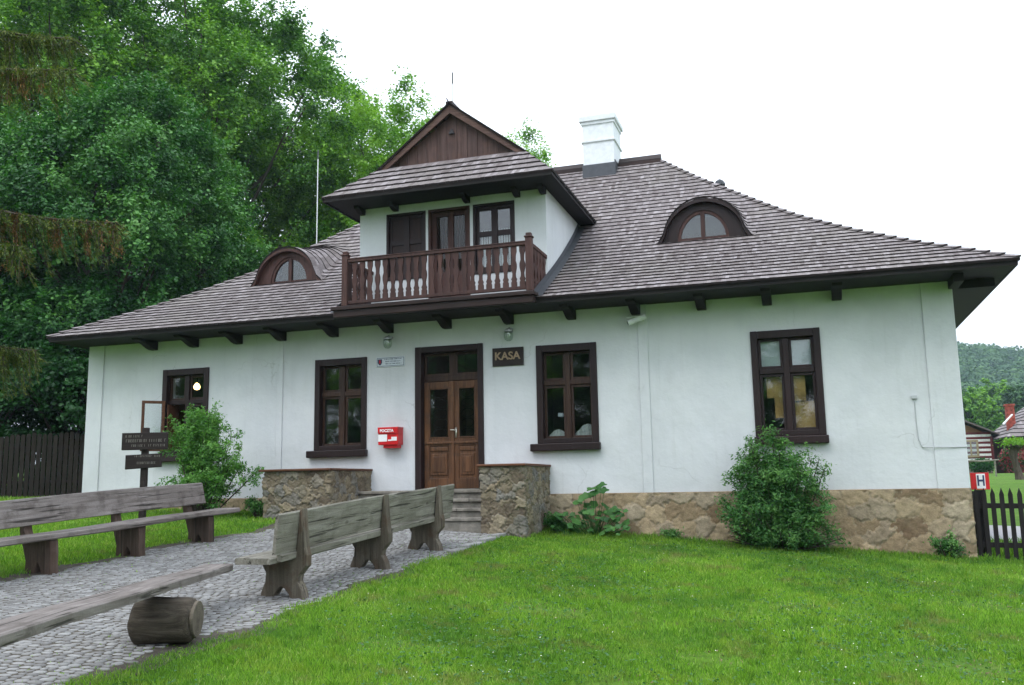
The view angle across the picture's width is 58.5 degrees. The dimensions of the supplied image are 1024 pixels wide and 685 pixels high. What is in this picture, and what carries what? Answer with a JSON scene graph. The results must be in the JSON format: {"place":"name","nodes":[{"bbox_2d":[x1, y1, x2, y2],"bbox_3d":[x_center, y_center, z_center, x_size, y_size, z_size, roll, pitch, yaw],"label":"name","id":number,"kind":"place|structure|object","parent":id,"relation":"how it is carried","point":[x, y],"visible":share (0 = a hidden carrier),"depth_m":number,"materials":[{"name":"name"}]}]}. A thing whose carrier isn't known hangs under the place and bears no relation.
{"place":"outdoors","nodes":[
{"label":"outdoors","id":0,"kind":"place"},
{"bbox_2d":[0,523,484,684],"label":"earth verge","id":1,"kind":"structure","parent":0,"point":[145,655],"depth_m":8.96,"materials":[{"name":"stone"}]},
{"bbox_2d":[0,564,232,646],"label":"log bench","id":2,"kind":"object","parent":1,"relation":"on","point":[154,618],"visible":1,"depth_m":7.48,"materials":[{"name":"grey wood"}]},
{"bbox_2d":[1,529,488,684],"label":"verge weeds","id":3,"kind":"object","parent":1,"relation":"on","point":[204,609],"visible":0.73,"depth_m":9.57,"materials":[{"name":"green plant"}]},
{"bbox_2d":[0,529,490,684],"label":"path","id":4,"kind":"structure","parent":0,"point":[107,568],"depth_m":9.79,"materials":[{"name":"grey stone"}]},
{"bbox_2d":[0,469,1023,684],"bbox_3d":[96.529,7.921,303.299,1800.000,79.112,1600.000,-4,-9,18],"label":"ground","id":5,"kind":"structure","parent":0,"point":[1004,482],"depth_m":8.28,"materials":[{"name":"green plant"}]},
{"bbox_2d":[0,431,84,497],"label":"picket fence","id":6,"kind":"object","parent":5,"relation":"on","point":[42,481],"visible":0.25,"depth_m":25.23,"materials":[{"name":"brown wood"}]},
{"bbox_2d":[0,261,87,495],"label":"dark shrub","id":7,"kind":"object","parent":5,"relation":"on","point":[10,414],"visible":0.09,"depth_m":27.90,"materials":[{"name":"green plant"}]},
{"bbox_2d":[0,106,100,423],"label":"maple tree","id":8,"kind":"object","parent":5,"relation":"on","point":[71,268],"visible":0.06,"depth_m":33.13,"materials":[{"name":"green plant"}]},
{"bbox_2d":[0,26,132,400],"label":"spruce tree","id":9,"kind":"object","parent":5,"relation":"on","point":[9,40],"visible":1,"depth_m":10.03,"materials":[{"name":"green plant"}]},
{"bbox_2d":[0,0,144,272],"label":"tall tree","id":10,"kind":"object","parent":5,"relation":"on","point":[24,9],"visible":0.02,"depth_m":43.44,"materials":[{"name":"green plant"}]},
{"bbox_2d":[0,264,165,494],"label":"dark shrub","id":11,"kind":"object","parent":5,"relation":"on","point":[67,377],"visible":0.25,"depth_m":26.47,"materials":[{"name":"green plant"}]},
{"bbox_2d":[0,0,221,485],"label":"tall tree","id":12,"kind":"object","parent":5,"relation":"on","point":[6,13],"visible":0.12,"depth_m":39.70,"materials":[{"name":"green plant"}]},
{"bbox_2d":[36,261,201,467],"bbox_3d":[-13.824,1.830,34.919,8.976,10.233,9.827,-2,-9,5],"label":"dark shrub","id":13,"kind":"object","parent":5,"relation":"on","point":[140,283],"depth_m":34.87,"materials":[{"name":"green plant"}]},
{"bbox_2d":[0,483,239,574],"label":"park bench","id":14,"kind":"object","parent":5,"relation":"on","point":[41,551],"visible":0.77,"depth_m":11.80,"materials":[{"name":"grey wood"}]},
{"bbox_2d":[81,287,196,433],"bbox_3d":[-9.401,1.918,28.005,6.560,7.478,7.181,-4,-9,18],"label":"dark shrub","id":15,"kind":"object","parent":5,"relation":"on","point":[83,425],"visible":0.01,"depth_m":28.25,"materials":[{"name":"green plant"}]},
{"bbox_2d":[0,66,278,456],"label":"maple tree","id":16,"kind":"object","parent":5,"relation":"on","point":[96,148],"visible":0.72,"depth_m":29.49,"materials":[{"name":"green plant"}]},
{"bbox_2d":[121,428,168,532],"bbox_3d":[-5.630,2.294,13.980,0.725,1.980,0.134,-2,-9,4],"label":"signpost","id":17,"kind":"object","parent":5,"relation":"on","point":[146,440],"visible":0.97,"depth_m":14.02,"materials":[{"name":"brown wood"}]},
{"bbox_2d":[0,0,366,290],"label":"tall tree","id":18,"kind":"object","parent":5,"relation":"on","point":[233,52],"visible":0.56,"depth_m":43.86,"materials":[{"name":"green plant"}]},
{"bbox_2d":[154,398,265,510],"bbox_3d":[-5.702,2.176,17.237,2.402,2.232,1.776,-4,-9,18],"label":"leafy shrub","id":19,"kind":"object","parent":5,"relation":"on","point":[201,449],"visible":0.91,"depth_m":17.12,"materials":[{"name":"green plant"}]},
{"bbox_2d":[216,269,254,283],"bbox_3d":[-9.459,1.968,32.523,7.941,9.052,8.693,3,-10,-25],"label":"dark shrub","id":20,"kind":"object","parent":5,"relation":"on","point":[235,273],"depth_m":32.01,"materials":[{"name":"green plant"}]},
{"bbox_2d":[242,493,263,517],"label":"shrub","id":21,"kind":"object","parent":5,"relation":"on","point":[254,506],"depth_m":16.85,"materials":[{"name":"green plant"}]},
{"bbox_2d":[125,1,388,280],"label":"tall tree","id":22,"kind":"object","parent":5,"relation":"on","point":[279,77],"visible":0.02,"depth_m":54.22,"materials":[{"name":"green plant"}]},
{"bbox_2d":[259,468,372,519],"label":"rubble wall","id":23,"kind":"structure","parent":5,"relation":"on","point":[287,490],"depth_m":16.41,"materials":[{"name":"stone"}]},
{"bbox_2d":[253,75,406,278],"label":"light green tree","id":24,"kind":"object","parent":5,"relation":"on","point":[306,195],"visible":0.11,"depth_m":50.04,"materials":[{"name":"green plant"}]},
{"bbox_2d":[235,484,453,599],"bbox_3d":[-1.812,2.439,11.587,0.588,1.005,4.900,-4,-6,18],"label":"park bench","id":25,"kind":"object","parent":5,"relation":"on","point":[367,527],"visible":0.82,"depth_m":10.82,"materials":[{"name":"grey wood"}]},
{"bbox_2d":[301,63,444,246],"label":"light green tree","id":26,"kind":"object","parent":5,"relation":"on","point":[394,138],"visible":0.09,"depth_m":47.90,"materials":[{"name":"green plant"}]},
{"bbox_2d":[348,489,481,532],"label":"stone steps","id":27,"kind":"structure","parent":5,"relation":"on","point":[466,513],"depth_m":15.82,"materials":[{"name":"grey stone"}]},
{"bbox_2d":[446,533,506,553],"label":"kerb","id":28,"kind":"structure","parent":5,"relation":"on","point":[479,542],"depth_m":13.91,"materials":[{"name":"grey stone"}]},
{"bbox_2d":[476,463,550,537],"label":"rubble wall","id":29,"kind":"structure","parent":5,"relation":"on","point":[515,498],"depth_m":15.26,"materials":[{"name":"stone"}]},
{"bbox_2d":[503,115,556,167],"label":"light green tree","id":30,"kind":"object","parent":5,"relation":"on","point":[542,157],"visible":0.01,"depth_m":51.18,"materials":[{"name":"green plant"}]},
{"bbox_2d":[45,98,1020,558],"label":"white house","id":31,"kind":"structure","parent":5,"relation":"on","point":[457,250],"depth_m":17.09,"materials":[{"name":"paint"}]},
{"bbox_2d":[140,367,209,461],"bbox_3d":[-7.002,1.529,19.266,1.422,1.960,0.702,-4,-9,18],"label":"window","id":32,"kind":"structure","parent":31,"relation":"in","point":[168,407],"depth_m":19.37,"materials":[{"name":"brown wood"}]},
{"bbox_2d":[194,377,199,389],"bbox_3d":[-7.057,0.684,20.495,0.150,0.770,0.146,-4,-9,18],"label":"hanging bulb","id":33,"kind":"object","parent":31,"relation":"hanging from","point":[196,386],"visible":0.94,"depth_m":20.40,"materials":[{"name":"white glass"}]},
{"bbox_2d":[251,248,323,293],"bbox_3d":[-4.990,-1.534,20.753,1.824,1.100,0.610,-4,-9,18],"label":"eyebrow window","id":34,"kind":"structure","parent":31,"relation":"in","point":[302,270],"depth_m":20.68,"materials":[{"name":"red wood"}]},
{"bbox_2d":[316,150,318,243],"bbox_3d":[-5.133,-3.745,24.091,0.028,2.780,0.032,-4,-9,18],"label":"lightning rod","id":35,"kind":"object","parent":31,"relation":"attached to","point":[317,193],"visible":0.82,"depth_m":24.11,"materials":[{"name":"white paint"}]},
{"bbox_2d":[306,357,367,457],"bbox_3d":[-3.442,1.296,18.174,1.300,1.960,0.285,-4,-9,18],"label":"window","id":36,"kind":"structure","parent":31,"relation":"in","point":[342,448],"depth_m":18.20,"materials":[{"name":"brown wood"}]},
{"bbox_2d":[383,335,392,347],"bbox_3d":[-2.421,-0.010,17.923,0.176,0.278,0.268,-4,-9,18],"label":"wall lamp","id":37,"kind":"object","parent":31,"relation":"attached to","point":[388,338],"visible":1,"depth_m":17.86,"materials":[{"name":"metal"}]},
{"bbox_2d":[376,356,404,366],"bbox_3d":[-2.385,0.377,17.936,0.610,0.195,0.024,-4,-9,18],"label":"enamel plaque","id":38,"kind":"object","parent":31,"relation":"attached to","point":[390,361],"visible":1,"depth_m":17.93,"materials":[{"name":"white metal"}]},
{"bbox_2d":[378,427,403,447],"bbox_3d":[-2.342,1.833,17.584,0.440,0.398,0.258,-4,-9,18],"label":"post box","id":39,"kind":"object","parent":31,"relation":"attached to","point":[390,437],"visible":1,"depth_m":17.49,"materials":[{"name":"red paint"}]},
{"bbox_2d":[386,210,425,280],"bbox_3d":[-2.103,-1.921,18.243,0.855,1.370,0.110,-4,-9,18],"label":"dormer window","id":40,"kind":"structure","parent":31,"relation":"in","point":[405,232],"depth_m":18.28,"materials":[{"name":"brown wood"}]},
{"bbox_2d":[428,205,470,298],"bbox_3d":[-1.201,-1.650,17.971,0.880,2.020,0.230,-4,-9,18],"label":"balcony door","id":41,"kind":"structure","parent":31,"relation":"in","point":[434,215],"depth_m":18.05,"materials":[{"name":"red wood"}]},
{"bbox_2d":[415,343,484,489],"bbox_3d":[-1.166,1.488,17.487,1.400,2.870,0.255,-4,-9,18],"label":"door","id":42,"kind":"structure","parent":31,"relation":"in","point":[454,458],"depth_m":17.48,"materials":[{"name":"brown wood"}]},
{"bbox_2d":[473,200,514,274],"bbox_3d":[-0.327,-2.019,17.715,0.855,1.400,0.180,-4,-9,18],"label":"dormer window","id":43,"kind":"structure","parent":31,"relation":"in","point":[493,235],"depth_m":17.72,"materials":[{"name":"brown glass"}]},
{"bbox_2d":[492,347,523,366],"bbox_3d":[-0.078,0.266,17.188,0.612,0.345,0.046,-4,-9,18],"label":"ticket sign","id":44,"kind":"object","parent":31,"relation":"attached to","point":[510,356],"visible":1,"depth_m":17.17,"materials":[{"name":"brown wood"}]},
{"bbox_2d":[504,327,512,337],"bbox_3d":[-0.051,-0.154,17.171,0.176,0.278,0.268,-4,-9,18],"label":"wall lamp","id":45,"kind":"object","parent":31,"relation":"attached to","point":[508,329],"visible":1,"depth_m":17.10,"materials":[{"name":"metal"}]},
{"bbox_2d":[530,342,600,451],"bbox_3d":[0.986,1.006,16.816,1.300,1.960,0.370,-4,-9,18],"label":"window","id":46,"kind":"structure","parent":31,"relation":"in","point":[586,438],"depth_m":16.80,"materials":[{"name":"brown wood"}]},
{"bbox_2d":[626,314,646,324],"bbox_3d":[2.250,-0.398,16.424,0.360,0.208,0.297,-4,-9,18],"label":"security camera","id":47,"kind":"object","parent":31,"relation":"attached to","point":[635,319],"visible":1,"depth_m":16.32,"materials":[{"name":"white paint"}]},
{"bbox_2d":[656,198,753,253],"bbox_3d":[3.838,-2.238,18.178,1.896,1.130,0.610,-4,-9,18],"label":"eyebrow window","id":48,"kind":"structure","parent":31,"relation":"in","point":[724,221],"depth_m":18.10,"materials":[{"name":"red wood"}]},
{"bbox_2d":[750,327,828,444],"bbox_3d":[4.732,0.759,15.652,1.200,1.960,0.410,-4,-9,18],"label":"window","id":49,"kind":"structure","parent":31,"relation":"in","point":[804,421],"depth_m":15.64,"materials":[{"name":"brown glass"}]},
{"bbox_2d":[543,511,569,534],"bbox_3d":[0.790,3.158,15.986,0.621,0.430,0.374,-7,-10,32],"label":"wall weed","id":50,"kind":"object","parent":5,"relation":"on","point":[549,520],"depth_m":15.98,"materials":[{"name":"green plant"}]},
{"bbox_2d":[112,531,1023,684],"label":"lawn clover","id":51,"kind":"object","parent":5,"relation":"on","point":[637,653],"visible":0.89,"depth_m":8.60,"materials":[{"name":"green plant"}]},
{"bbox_2d":[550,482,629,536],"bbox_3d":[1.367,2.901,15.851,1.418,0.956,0.727,-4,-9,18],"label":"mallow plant","id":52,"kind":"object","parent":5,"relation":"on","point":[611,513],"visible":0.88,"depth_m":15.77,"materials":[{"name":"green plant"}]},
{"bbox_2d":[660,526,686,540],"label":"wall weed","id":53,"kind":"object","parent":5,"relation":"on","point":[673,533],"depth_m":15.57,"materials":[{"name":"green plant"}]},
{"bbox_2d":[714,419,850,550],"bbox_3d":[4.316,2.330,14.767,2.107,2.262,1.205,-4,-9,18],"label":"dense shrub","id":54,"kind":"object","parent":5,"relation":"on","point":[778,511],"visible":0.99,"depth_m":14.67,"materials":[{"name":"green plant"}]},
{"bbox_2d":[923,525,969,558],"bbox_3d":[6.731,3.120,14.189,0.645,0.548,0.388,-1,-9,-1],"label":"wall weed","id":55,"kind":"object","parent":5,"relation":"on","point":[945,547],"depth_m":14.16,"materials":[{"name":"green plant"}]},
{"bbox_2d":[972,491,977,545],"bbox_3d":[7.873,3.042,15.559,0.062,1.009,1.451,-4,-9,19],"label":"picket fence","id":56,"kind":"object","parent":5,"relation":"on","point":[974,515],"visible":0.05,"depth_m":15.56,"materials":[{"name":"black wood"}]},
{"bbox_2d":[970,473,989,555],"bbox_3d":[7.590,2.809,14.727,0.275,1.405,0.116,-4,-9,18],"label":"fire hydrant sign","id":57,"kind":"object","parent":5,"relation":"on","point":[979,482],"visible":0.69,"depth_m":14.75,"materials":[{"name":"red metal"}]},
{"bbox_2d":[964,420,999,473],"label":"log cabin","id":58,"kind":"object","parent":5,"relation":"on","point":[979,440],"visible":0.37,"depth_m":65.09,"materials":[{"name":"wood"}]},
{"bbox_2d":[966,440,979,456],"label":"window","id":59,"kind":"structure","parent":58,"relation":"in","point":[977,446],"depth_m":65.12,"materials":[{"name":"beige wood"}]},
{"bbox_2d":[962,386,1003,441],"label":"meadow tree","id":60,"kind":"object","parent":5,"relation":"on","point":[977,410],"visible":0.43,"depth_m":118.62,"materials":[{"name":"green plant"}]},
{"bbox_2d":[969,457,996,472],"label":"garden shrub","id":61,"kind":"object","parent":5,"relation":"on","point":[981,467],"visible":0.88,"depth_m":57.14,"materials":[{"name":"green plant"}]},
{"bbox_2d":[968,459,998,476],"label":"garden rail","id":62,"kind":"object","parent":5,"relation":"on","point":[994,460],"visible":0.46,"depth_m":46.57,"materials":[{"name":"grey wood"}]},
{"bbox_2d":[957,341,1023,393],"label":"hill forest","id":63,"kind":"object","parent":5,"relation":"on","point":[993,363],"visible":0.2,"depth_m":392.09,"materials":[{"name":"green plant"}]},
{"bbox_2d":[973,378,1015,416],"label":"meadow tree","id":64,"kind":"object","parent":5,"relation":"on","point":[994,390],"visible":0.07,"depth_m":161.86,"materials":[{"name":"green plant"}]},
{"bbox_2d":[973,488,1023,559],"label":"picket fence","id":65,"kind":"object","parent":5,"relation":"on","point":[996,544],"visible":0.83,"depth_m":14.46,"materials":[{"name":"black wood"}]},
{"bbox_2d":[989,525,1020,540],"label":"gravel lane","id":66,"kind":"structure","parent":5,"relation":"on","point":[1000,530],"depth_m":19.74,"materials":[{"name":"white"}]},
{"bbox_2d":[997,448,1013,472],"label":"flowering shrub","id":67,"kind":"object","parent":5,"relation":"on","point":[1004,460],"visible":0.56,"depth_m":58.81,"materials":[{"name":"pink plant"}]},
{"bbox_2d":[992,435,1023,479],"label":"pollard tree","id":68,"kind":"object","parent":5,"relation":"on","point":[1013,446],"visible":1,"depth_m":39.95,"materials":[{"name":"green plant"}]},
{"bbox_2d":[993,404,1023,472],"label":"shingled cottage","id":69,"kind":"structure","parent":5,"relation":"on","point":[1013,423],"depth_m":62.66,"materials":[{"name":"paint"}]},
{"bbox_2d":[994,384,1023,438],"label":"meadow tree","id":70,"kind":"object","parent":5,"relation":"on","point":[1015,395],"visible":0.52,"depth_m":127.59,"materials":[{"name":"green plant"}]},
{"bbox_2d":[1018,450,1023,470],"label":"flowering shrub","id":71,"kind":"object","parent":5,"relation":"on","point":[1021,458],"visible":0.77,"depth_m":57.05,"materials":[{"name":"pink plant"}]},
{"bbox_2d":[2,0,1023,463],"label":"sky","id":72,"kind":"structure","parent":0,"point":[901,118],"materials":[{"name":"white"}]}
]}

